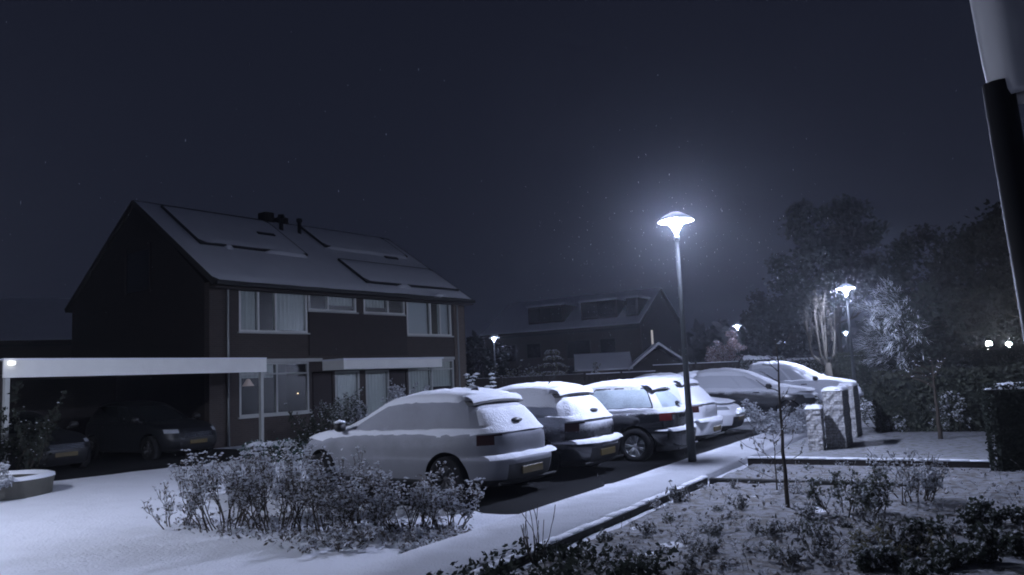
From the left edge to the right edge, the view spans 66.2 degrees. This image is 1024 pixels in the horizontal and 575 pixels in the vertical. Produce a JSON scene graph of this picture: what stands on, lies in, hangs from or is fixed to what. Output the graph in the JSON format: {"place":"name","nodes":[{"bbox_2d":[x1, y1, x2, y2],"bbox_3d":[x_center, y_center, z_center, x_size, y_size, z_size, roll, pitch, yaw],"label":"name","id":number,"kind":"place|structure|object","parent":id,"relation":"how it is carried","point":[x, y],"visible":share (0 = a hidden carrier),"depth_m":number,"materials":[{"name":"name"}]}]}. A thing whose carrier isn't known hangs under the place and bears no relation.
{"place":"outdoors","nodes":[
{"label":"outdoors","id":0,"kind":"place"},
{"bbox_2d":[21,449,247,480],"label":"carport floor","id":1,"kind":"structure","parent":0,"point":[108,463],"depth_m":19.62,"materials":[{"name":"concrete"}]},
{"bbox_2d":[1,411,90,470],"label":"carport car","id":2,"kind":"object","parent":1,"relation":"on","point":[71,448],"visible":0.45,"depth_m":18.33,"materials":[{"name":"black metal"}]},
{"bbox_2d":[0,358,266,470],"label":"carport","id":3,"kind":"object","parent":1,"relation":"on","point":[89,393],"visible":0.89,"depth_m":22.29,"materials":[{"name":"white paint"}]},
{"bbox_2d":[85,400,216,459],"bbox_3d":[-10.114,3.929,21.864,4.333,1.572,2.089,-7,-8,31],"label":"carport car","id":4,"kind":"object","parent":1,"relation":"on","point":[150,430],"visible":0.94,"depth_m":21.09,"materials":[{"name":"black metal"}]},
{"bbox_2d":[0,401,872,574],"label":"ground","id":5,"kind":"structure","parent":0,"point":[99,525],"depth_m":9.67,"materials":[{"name":"snow"}]},
{"bbox_2d":[0,469,54,500],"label":"round planter","id":6,"kind":"object","parent":5,"relation":"on","point":[30,483],"visible":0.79,"depth_m":14.30,"materials":[{"name":"concrete"}]},
{"bbox_2d":[0,380,66,469],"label":"shrub","id":7,"kind":"object","parent":5,"relation":"on","point":[30,450],"visible":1,"depth_m":16.67,"materials":[{"name":"green plant"}]},
{"bbox_2d":[0,299,71,379],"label":"house","id":8,"kind":"structure","parent":5,"relation":"on","point":[35,328],"depth_m":48.09,"materials":[{"name":"brown brick"}]},
{"bbox_2d":[141,480,199,529],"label":"snowy shrub","id":9,"kind":"object","parent":5,"relation":"on","point":[169,509],"visible":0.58,"depth_m":10.41,"materials":[{"name":"grey plant"}]},
{"bbox_2d":[167,449,286,532],"bbox_3d":[-3.710,2.610,10.219,1.562,1.084,1.538,-3,-7,0],"label":"snowy shrub","id":10,"kind":"object","parent":5,"relation":"on","point":[200,487],"visible":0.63,"depth_m":9.94,"materials":[{"name":"green plant"}]},
{"bbox_2d":[207,441,330,533],"bbox_3d":[-2.936,2.524,9.992,1.506,1.133,1.529,-3,-7,0],"label":"snowy shrub","id":11,"kind":"object","parent":5,"relation":"on","point":[248,486],"visible":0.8,"depth_m":9.69,"materials":[{"name":"green plant"}]},
{"bbox_2d":[64,200,474,448],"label":"semi detached house","id":12,"kind":"structure","parent":5,"relation":"on","point":[310,315],"depth_m":27.92,"materials":[{"name":"brown brick"}]},
{"bbox_2d":[126,249,148,293],"bbox_3d":[-13.046,-0.560,27.390,1.600,1.400,0.027,-8,-8,37],"label":"gable window","id":13,"kind":"structure","parent":12,"relation":"in","point":[137,274],"depth_m":27.38,"materials":[{"name":"black glass"}]},
{"bbox_2d":[124,242,150,296],"bbox_3d":[-13.067,-0.611,27.372,1.800,1.700,0.027,-8,-8,37],"label":"gable window frame","id":14,"kind":"structure","parent":12,"relation":"in","point":[125,252],"depth_m":27.77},
{"bbox_2d":[238,291,309,334],"bbox_3d":[-8.054,0.843,26.482,0.278,1.458,2.830,-8,-8,37],"label":"window","id":15,"kind":"structure","parent":12,"relation":"in","point":[289,310],"depth_m":26.78,"materials":[{"name":"white paint"}]},
{"bbox_2d":[238,362,311,418],"bbox_3d":[-7.929,3.395,26.203,0.278,1.778,2.860,-8,-8,37],"label":"window","id":16,"kind":"structure","parent":12,"relation":"in","point":[269,374],"depth_m":26.21,"materials":[{"name":"white paint"}]},
{"bbox_2d":[312,373,331,432],"bbox_3d":[-6.691,4.121,27.685,0.070,2.200,0.800,-8,-8,37],"label":"front door","id":17,"kind":"structure","parent":12,"relation":"in","point":[321,382],"depth_m":27.67,"materials":[{"name":"wood"}]},
{"bbox_2d":[307,295,358,313],"bbox_3d":[-6.547,0.603,28.510,0.278,0.658,2.320,-8,-8,37],"label":"window","id":18,"kind":"structure","parent":12,"relation":"in","point":[336,301],"depth_m":28.78,"materials":[{"name":"white paint"}]},
{"bbox_2d":[335,371,359,412],"bbox_3d":[-6.030,3.896,28.614,0.278,1.698,1.270,-8,-8,37],"label":"window","id":19,"kind":"structure","parent":12,"relation":"in","point":[345,381],"depth_m":28.79,"materials":[{"name":"glass"}]},
{"bbox_2d":[365,370,389,414],"bbox_3d":[-5.131,3.989,29.781,0.278,1.698,1.320,-8,-8,37],"label":"window","id":20,"kind":"structure","parent":12,"relation":"in","point":[376,381],"depth_m":29.91,"materials":[{"name":"white paint"}]},
{"bbox_2d":[363,299,406,315],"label":"window","id":21,"kind":"structure","parent":12,"relation":"in","point":[366,302],"depth_m":30.44,"materials":[{"name":"glass"}]},
{"bbox_2d":[390,371,405,397],"bbox_3d":[-4.436,4.352,30.606,0.070,2.200,0.800,-8,-8,37],"label":"front door","id":22,"kind":"structure","parent":12,"relation":"in","point":[398,377],"depth_m":30.69,"materials":[{"name":"grey metal"}]},
{"bbox_2d":[406,302,453,336],"bbox_3d":[-3.442,1.315,32.456,0.260,1.458,2.770,-8,-8,37],"label":"window","id":23,"kind":"structure","parent":12,"relation":"in","point":[416,313],"depth_m":32.41,"materials":[{"name":"white paint"}]},
{"bbox_2d":[408,360,453,394],"bbox_3d":[-3.318,3.869,32.189,0.278,1.778,2.820,-8,-8,37],"label":"window","id":24,"kind":"structure","parent":12,"relation":"in","point":[438,376],"depth_m":32.25,"materials":[{"name":"white paint"}]},
{"bbox_2d":[239,437,305,462],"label":"box hedge","id":25,"kind":"object","parent":5,"relation":"on","point":[260,443],"visible":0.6,"depth_m":18.93,"materials":[{"name":"green plant"}]},
{"bbox_2d":[284,403,333,451],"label":"front shrub","id":26,"kind":"object","parent":5,"relation":"on","point":[308,433],"visible":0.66,"depth_m":19.23,"materials":[{"name":"green plant"}]},
{"bbox_2d":[268,438,384,532],"bbox_3d":[-2.301,2.417,9.621,1.435,1.205,1.603,-3,-7,0],"label":"snowy shrub","id":27,"kind":"object","parent":5,"relation":"on","point":[320,504],"visible":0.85,"depth_m":9.46,"materials":[{"name":"green plant"}]},
{"bbox_2d":[296,387,367,430],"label":"porch shrub","id":28,"kind":"object","parent":5,"relation":"on","point":[337,412],"visible":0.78,"depth_m":23.48,"materials":[{"name":"green plant"}]},
{"bbox_2d":[296,509,381,554],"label":"snowy shrub","id":29,"kind":"object","parent":5,"relation":"on","point":[368,533],"visible":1,"depth_m":8.54,"materials":[{"name":"grey plant"}]},
{"bbox_2d":[324,466,404,529],"bbox_3d":[-1.734,2.552,9.477,1.120,0.852,0.997,3,-8,-38],"label":"snowy shrub","id":30,"kind":"object","parent":5,"relation":"on","point":[340,501],"visible":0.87,"depth_m":9.19,"materials":[{"name":"grey plant"}]},
{"bbox_2d":[341,378,429,420],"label":"porch shrub","id":31,"kind":"object","parent":5,"relation":"on","point":[398,393],"visible":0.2,"depth_m":24.25,"materials":[{"name":"green plant"}]},
{"bbox_2d":[347,461,455,532],"bbox_3d":[-1.286,2.509,9.456,1.217,0.892,1.091,-3,-7,0],"label":"snowy shrub","id":32,"kind":"object","parent":5,"relation":"on","point":[424,487],"visible":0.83,"depth_m":9.28,"materials":[{"name":"grey plant"}]},
{"bbox_2d":[397,526,459,553],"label":"snowy shrub","id":33,"kind":"object","parent":5,"relation":"on","point":[417,535],"visible":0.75,"depth_m":8.57,"materials":[{"name":"plant"}]},
{"bbox_2d":[401,468,486,529],"bbox_3d":[-0.761,2.587,9.554,0.998,0.713,0.954,0,-7,-24],"label":"snowy shrub","id":34,"kind":"object","parent":5,"relation":"on","point":[454,504],"visible":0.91,"depth_m":9.35,"materials":[{"name":"grey plant"}]},
{"bbox_2d":[463,371,497,388],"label":"snow tipped bush","id":35,"kind":"object","parent":5,"relation":"on","point":[470,381],"visible":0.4,"depth_m":20.55,"materials":[{"name":"snow"}]},
{"bbox_2d":[466,339,511,378],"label":"broad tree","id":36,"kind":"object","parent":5,"relation":"on","point":[483,357],"visible":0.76,"depth_m":64.57,"materials":[{"name":"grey plant"}]},
{"bbox_2d":[474,372,585,388],"bbox_3d":[0.524,5.086,36.406,6.205,2.010,0.090,-1,-7,-14],"label":"board fence","id":37,"kind":"object","parent":5,"relation":"on","point":[579,379],"visible":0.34,"depth_m":36.59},
{"bbox_2d":[538,350,565,375],"bbox_3d":[2.106,4.564,38.819,2.140,3.250,2.103,-1,-7,-16],"label":"young fir","id":38,"kind":"object","parent":5,"relation":"on","point":[552,357],"visible":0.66,"depth_m":38.68,"materials":[{"name":"grey plant"}]},
{"bbox_2d":[480,288,681,377],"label":"house","id":39,"kind":"structure","parent":5,"relation":"on","point":[530,332],"depth_m":64.94,"materials":[{"name":"brown brick"}]},
{"bbox_2d":[526,343,541,358],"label":"window","id":40,"kind":"structure","parent":39,"relation":"in","point":[533,349],"depth_m":65.74,"materials":[{"name":"black glass"}]},
{"bbox_2d":[566,339,590,358],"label":"window","id":41,"kind":"structure","parent":39,"relation":"in","point":[573,347],"depth_m":63.61,"materials":[{"name":"black glass"}]},
{"bbox_2d":[599,337,616,352],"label":"window","id":42,"kind":"structure","parent":39,"relation":"in","point":[607,345],"depth_m":62.24,"materials":[{"name":"black glass"}]},
{"bbox_2d":[468,476,707,574],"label":"path edging","id":43,"kind":"object","parent":5,"relation":"on","point":[576,534],"visible":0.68,"depth_m":8.87,"materials":[{"name":"concrete"}]},
{"bbox_2d":[586,370,656,384],"bbox_3d":[5.390,5.106,38.391,4.086,1.980,0.090,0,-7,-22],"label":"board fence","id":44,"kind":"object","parent":5,"relation":"on","point":[591,378],"visible":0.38,"depth_m":38.27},
{"bbox_2d":[657,212,696,461],"bbox_3d":[3.135,0.910,14.323,0.676,4.658,0.676,-3,-7,0],"label":"street lamp","id":45,"kind":"object","parent":5,"relation":"on","point":[678,217],"visible":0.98,"depth_m":14.27,"materials":[{"name":"metal"}]},
{"bbox_2d":[651,360,740,373],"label":"board fence","id":46,"kind":"object","parent":5,"relation":"on","point":[694,366],"visible":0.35,"depth_m":40.73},
{"bbox_2d":[704,329,746,362],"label":"bush","id":47,"kind":"object","parent":5,"relation":"on","point":[731,348],"visible":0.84,"depth_m":49.45,"materials":[{"name":"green plant"}]},
{"bbox_2d":[466,313,1019,373],"bbox_3d":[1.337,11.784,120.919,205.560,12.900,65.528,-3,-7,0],"label":"hedge","id":48,"kind":"object","parent":5,"relation":"on","point":[698,344],"visible":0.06,"depth_m":115.80,"materials":[{"name":"green plant"}]},
{"bbox_2d":[693,368,822,416],"bbox_3d":[7.461,3.377,24.799,4.333,1.744,2.089,-6,-7,27],"label":"parked car","id":49,"kind":"object","parent":5,"relation":"on","point":[738,386],"visible":0.52,"depth_m":24.04,"materials":[{"name":"grey metal"}]},
{"bbox_2d":[740,355,783,369],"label":"snowy hedge","id":50,"kind":"object","parent":5,"relation":"on","point":[745,364],"visible":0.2,"depth_m":37.79,"materials":[{"name":"snow"}]},
{"bbox_2d":[516,464,1023,574],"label":"garden bed","id":51,"kind":"object","parent":5,"relation":"on","point":[1010,565],"visible":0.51,"depth_m":8.88,"materials":[{"name":"snow"}]},
{"bbox_2d":[520,504,555,563],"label":"bare shrub","id":52,"kind":"object","parent":51,"relation":"on","point":[528,548],"visible":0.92,"depth_m":7.45,"materials":[{"name":"brown plant"}]},
{"bbox_2d":[426,537,678,574],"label":"ground cover","id":53,"kind":"object","parent":51,"relation":"on","point":[568,568],"visible":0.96,"depth_m":6.87,"materials":[{"name":"green plant"}]},
{"bbox_2d":[171,457,1023,574],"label":"leaf litter","id":54,"kind":"object","parent":51,"relation":"on","point":[281,535],"visible":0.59,"depth_m":9.17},
{"bbox_2d":[591,545,646,567],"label":"bed plant","id":55,"kind":"object","parent":51,"relation":"on","point":[611,557],"visible":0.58,"depth_m":6.94,"materials":[{"name":"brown plant"}]},
{"bbox_2d":[665,479,690,501],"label":"bed plant","id":56,"kind":"object","parent":51,"relation":"on","point":[678,493],"visible":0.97,"depth_m":10.48,"materials":[{"name":"green plant"}]},
{"bbox_2d":[666,525,703,543],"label":"bed plant","id":57,"kind":"object","parent":51,"relation":"on","point":[685,536],"visible":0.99,"depth_m":7.96,"materials":[{"name":"green plant"}]},
{"bbox_2d":[675,545,712,574],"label":"bed plant","id":58,"kind":"object","parent":51,"relation":"on","point":[691,561],"visible":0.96,"depth_m":6.82,"materials":[{"name":"green plant"}]},
{"bbox_2d":[687,532,723,554],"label":"bed plant","id":59,"kind":"object","parent":51,"relation":"on","point":[715,546],"visible":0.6,"depth_m":7.32,"materials":[{"name":"green plant"}]},
{"bbox_2d":[751,513,784,535],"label":"bed plant","id":60,"kind":"object","parent":51,"relation":"on","point":[771,529],"visible":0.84,"depth_m":8.04,"materials":[{"name":"green plant"}]},
{"bbox_2d":[736,421,805,489],"bbox_3d":[3.655,2.431,11.029,0.902,1.045,0.824,-2,-7,-7],"label":"young shrub","id":61,"kind":"object","parent":51,"relation":"on","point":[760,446],"visible":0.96,"depth_m":11.04,"materials":[{"name":"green plant"}]},
{"bbox_2d":[756,339,794,507],"bbox_3d":[3.423,1.724,9.877,0.465,2.213,0.601,-3,-7,0],"label":"young tree","id":62,"kind":"object","parent":51,"relation":"on","point":[786,493],"visible":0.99,"depth_m":9.87,"materials":[{"name":"brown plant"}]},
{"bbox_2d":[764,539,806,565],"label":"bed plant","id":63,"kind":"object","parent":51,"relation":"on","point":[792,555],"visible":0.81,"depth_m":6.88,"materials":[{"name":"green plant"}]},
{"bbox_2d":[792,500,817,519],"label":"bed plant","id":64,"kind":"object","parent":51,"relation":"on","point":[808,513],"visible":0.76,"depth_m":8.75,"materials":[{"name":"green plant"}]},
{"bbox_2d":[709,477,914,487],"bbox_3d":[4.288,2.889,11.421,2.862,0.167,0.100,-7,-8,31],"label":"bed edging","id":65,"kind":"object","parent":51,"relation":"on","point":[712,480],"visible":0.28,"depth_m":11.69,"materials":[{"name":"concrete"}]},
{"bbox_2d":[789,517,835,558],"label":"bed plant","id":66,"kind":"object","parent":51,"relation":"on","point":[819,537],"visible":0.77,"depth_m":7.18,"materials":[{"name":"green plant"}]},
{"bbox_2d":[798,513,837,534],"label":"bed plant","id":67,"kind":"object","parent":51,"relation":"on","point":[808,524],"visible":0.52,"depth_m":8.05,"materials":[{"name":"green plant"}]},
{"bbox_2d":[810,519,861,548],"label":"bed plant","id":68,"kind":"object","parent":51,"relation":"on","point":[844,541],"visible":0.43,"depth_m":7.51,"materials":[{"name":"green plant"}]},
{"bbox_2d":[802,458,893,517],"bbox_3d":[3.930,2.289,8.944,1.040,0.743,1.103,-3,-7,0],"label":"garden shrub","id":69,"kind":"object","parent":51,"relation":"on","point":[866,495],"visible":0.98,"depth_m":8.92,"materials":[{"name":"green plant"}]},
{"bbox_2d":[855,508,903,532],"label":"bed plant","id":70,"kind":"object","parent":51,"relation":"on","point":[877,517],"visible":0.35,"depth_m":7.97,"materials":[{"name":"green plant"}]},
{"bbox_2d":[842,518,947,561],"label":"garden shrub","id":71,"kind":"object","parent":51,"relation":"on","point":[861,540],"visible":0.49,"depth_m":6.99,"materials":[{"name":"green plant"}]},
{"bbox_2d":[864,447,949,502],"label":"garden shrub","id":72,"kind":"object","parent":51,"relation":"on","point":[929,484],"visible":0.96,"depth_m":9.54,"materials":[{"name":"green plant"}]},
{"bbox_2d":[881,516,932,555],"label":"bed plant","id":73,"kind":"object","parent":51,"relation":"on","point":[897,535],"visible":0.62,"depth_m":7.03,"materials":[{"name":"green plant"}]},
{"bbox_2d":[847,540,970,574],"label":"evergreen shrub","id":74,"kind":"object","parent":51,"relation":"on","point":[866,561],"visible":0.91,"depth_m":6.45,"materials":[{"name":"green plant"}]},
{"bbox_2d":[894,513,1023,569],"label":"evergreen shrub","id":75,"kind":"object","parent":51,"relation":"on","point":[988,543],"visible":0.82,"depth_m":6.67,"materials":[{"name":"green plant"}]},
{"bbox_2d":[954,495,1023,528],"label":"evergreen shrub","id":76,"kind":"object","parent":51,"relation":"on","point":[984,512],"visible":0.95,"depth_m":8.09,"materials":[{"name":"green plant"}]},
{"bbox_2d":[980,381,1023,471],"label":"clipped hedge","id":77,"kind":"object","parent":51,"relation":"on","point":[1007,411],"visible":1,"depth_m":11.79,"materials":[{"name":"green plant"}]},
{"bbox_2d":[752,417,806,433],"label":"bay shrub","id":78,"kind":"object","parent":5,"relation":"on","point":[791,423],"visible":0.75,"depth_m":19.05,"materials":[{"name":"green plant"}]},
{"bbox_2d":[741,397,819,431],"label":"bay shrub","id":79,"kind":"object","parent":5,"relation":"on","point":[756,416],"visible":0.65,"depth_m":20.47,"materials":[{"name":"green plant"}]},
{"bbox_2d":[739,288,841,361],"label":"broad tree","id":80,"kind":"object","parent":5,"relation":"on","point":[775,313],"visible":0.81,"depth_m":68.73,"materials":[{"name":"grey plant"}]},
{"bbox_2d":[748,361,863,406],"bbox_3d":[10.167,3.540,28.063,4.333,1.916,2.089,-6,-7,29],"label":"parked car","id":81,"kind":"object","parent":5,"relation":"on","point":[791,373],"visible":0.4,"depth_m":27.43,"materials":[{"name":"white metal"}]},
{"bbox_2d":[799,282,835,376],"bbox_3d":[11.618,2.294,29.587,1.180,5.009,1.335,-7,-8,31],"label":"pollarded tree","id":82,"kind":"object","parent":5,"relation":"on","point":[826,365],"visible":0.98,"depth_m":29.48,"materials":[{"name":"grey plant"}]},
{"bbox_2d":[775,355,861,375],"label":"hedge","id":83,"kind":"object","parent":5,"relation":"on","point":[815,365],"visible":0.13,"depth_m":39.99,"materials":[{"name":"green plant"}]},
{"bbox_2d":[762,193,892,352],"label":"broad tree","id":84,"kind":"object","parent":5,"relation":"on","point":[842,241],"visible":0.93,"depth_m":61.38,"materials":[{"name":"green plant"}]},
{"bbox_2d":[836,284,855,380],"bbox_3d":[12.162,2.175,28.122,0.676,4.658,0.676,-3,-7,0],"label":"street lamp","id":85,"kind":"object","parent":5,"relation":"on","point":[845,287],"visible":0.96,"depth_m":28.14,"materials":[{"name":"grey metal"}]},
{"bbox_2d":[747,456,989,467],"bbox_3d":[5.792,2.959,13.042,3.720,0.259,0.144,-7,-8,31],"label":"timber edging","id":86,"kind":"object","parent":5,"relation":"on","point":[962,463],"visible":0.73,"depth_m":13.02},
{"bbox_2d":[848,275,1001,375],"bbox_3d":[16.340,2.154,31.597,5.500,5.332,6.250,-3,-7,0],"label":"snow laden tree","id":87,"kind":"object","parent":5,"relation":"on","point":[921,327],"visible":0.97,"depth_m":30.55,"materials":[{"name":"white plant"}]},
{"bbox_2d":[830,343,1023,401],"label":"hedge","id":88,"kind":"object","parent":5,"relation":"on","point":[993,355],"visible":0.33,"depth_m":33.97,"materials":[{"name":"green plant"}]},
{"bbox_2d":[861,216,1018,345],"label":"broad tree","id":89,"kind":"object","parent":5,"relation":"on","point":[905,251],"visible":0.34,"depth_m":46.47,"materials":[{"name":"green plant"}]},
{"bbox_2d":[869,362,1023,431],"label":"garden hedge","id":90,"kind":"object","parent":5,"relation":"on","point":[909,399],"visible":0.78,"depth_m":17.89,"materials":[{"name":"green plant"}]},
{"bbox_2d":[924,199,1023,347],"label":"broad tree","id":91,"kind":"object","parent":5,"relation":"on","point":[996,303],"visible":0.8,"depth_m":40.28,"materials":[{"name":"green plant"}]},
{"bbox_2d":[969,0,1023,339],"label":"sleeved pole","id":92,"kind":"object","parent":5,"relation":"on","point":[999,27],"visible":1,"depth_m":2.33,"materials":[{"name":"metal"}]},
{"bbox_2d":[0,0,1023,353],"label":"sky","id":93,"kind":"structure","parent":0,"point":[518,122],"materials":[{"name":"black"}]},
{"bbox_2d":[279,429,767,514],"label":"bare asphalt","id":94,"kind":"structure","parent":0,"point":[562,483],"depth_m":12.73,"materials":[{"name":"asphalt"}]},
{"bbox_2d":[303,384,556,499],"bbox_3d":[-1.513,2.460,12.867,4.487,1.670,2.123,-7,-8,36],"label":"parked car","id":95,"kind":"object","parent":94,"relation":"on","point":[493,437],"visible":0.91,"depth_m":11.70,"materials":[{"name":"grey metal"}]},
{"bbox_2d":[498,371,623,478],"bbox_3d":[-0.140,2.535,14.754,4.316,1.826,2.089,-7,-8,34],"label":"parked car","id":96,"kind":"object","parent":94,"relation":"on","point":[575,420],"visible":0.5,"depth_m":13.40,"materials":[{"name":"black metal"}]},
{"bbox_2d":[585,379,697,461],"bbox_3d":[1.623,2.766,16.522,4.316,1.608,2.089,-6,-7,27],"label":"parked car","id":97,"kind":"object","parent":94,"relation":"on","point":[648,416],"visible":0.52,"depth_m":15.23,"materials":[{"name":"black metal"}]},
{"bbox_2d":[633,375,724,441],"bbox_3d":[2.729,2.939,18.628,4.316,1.643,2.089,-7,-8,31],"label":"parked car","id":98,"kind":"object","parent":94,"relation":"on","point":[708,421],"visible":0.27,"depth_m":17.39,"materials":[{"name":"white metal"}]},
{"bbox_2d":[711,397,745,431],"bbox_3d":[4.002,3.242,21.289,4.419,1.529,2.089,-7,-8,31],"label":"parked car","id":99,"kind":"object","parent":94,"relation":"on","point":[731,412],"visible":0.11,"depth_m":19.84,"materials":[{"name":"white metal"}]},
{"bbox_2d":[340,426,824,574],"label":"path","id":100,"kind":"structure","parent":0,"point":[570,513],"depth_m":9.29,"materials":[{"name":"snow"}]},
{"bbox_2d":[574,342,689,373],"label":"garage","id":101,"kind":"structure","parent":0,"point":[623,362],"depth_m":45.60,"materials":[{"name":"brown brick"}]},
{"bbox_2d":[765,412,998,468],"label":"terrace","id":102,"kind":"structure","parent":0,"point":[963,445],"depth_m":15.11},
{"bbox_2d":[804,404,826,450],"bbox_3d":[5.884,2.770,15.172,0.312,1.009,0.360,-7,-8,31],"label":"stone post","id":103,"kind":"object","parent":102,"relation":"on","point":[817,440],"visible":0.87,"depth_m":15.05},
{"bbox_2d":[821,386,852,448],"bbox_3d":[6.489,2.633,15.625,0.400,1.330,0.844,-7,-8,31],"label":"stone post","id":104,"kind":"object","parent":102,"relation":"on","point":[837,420],"visible":0.91,"depth_m":15.31,"materials":[{"name":"stone"}]},
{"bbox_2d":[837,382,862,436],"bbox_3d":[7.665,2.816,17.758,0.340,1.344,0.823,-7,-8,31],"label":"stone post","id":105,"kind":"object","parent":102,"relation":"on","point":[855,411],"visible":0.48,"depth_m":17.45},
{"bbox_2d":[859,398,877,426],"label":"yard shrub","id":106,"kind":"object","parent":102,"relation":"on","point":[864,411],"visible":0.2,"depth_m":20.01,"materials":[{"name":"green plant"}]},
{"bbox_2d":[878,415,950,431],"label":"yard shrub","id":107,"kind":"object","parent":102,"relation":"on","point":[900,426],"visible":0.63,"depth_m":18.01,"materials":[{"name":"green plant"}]},
{"bbox_2d":[899,353,945,438],"bbox_3d":[8.677,2.316,16.346,0.863,1.868,0.881,-3,-7,0],"label":"young tree","id":108,"kind":"object","parent":102,"relation":"on","point":[939,427],"visible":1,"depth_m":16.25,"materials":[{"name":"brown plant"}]},
{"bbox_2d":[930,390,991,431],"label":"yard shrub","id":109,"kind":"object","parent":102,"relation":"on","point":[956,404],"visible":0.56,"depth_m":17.41,"materials":[{"name":"green plant"}]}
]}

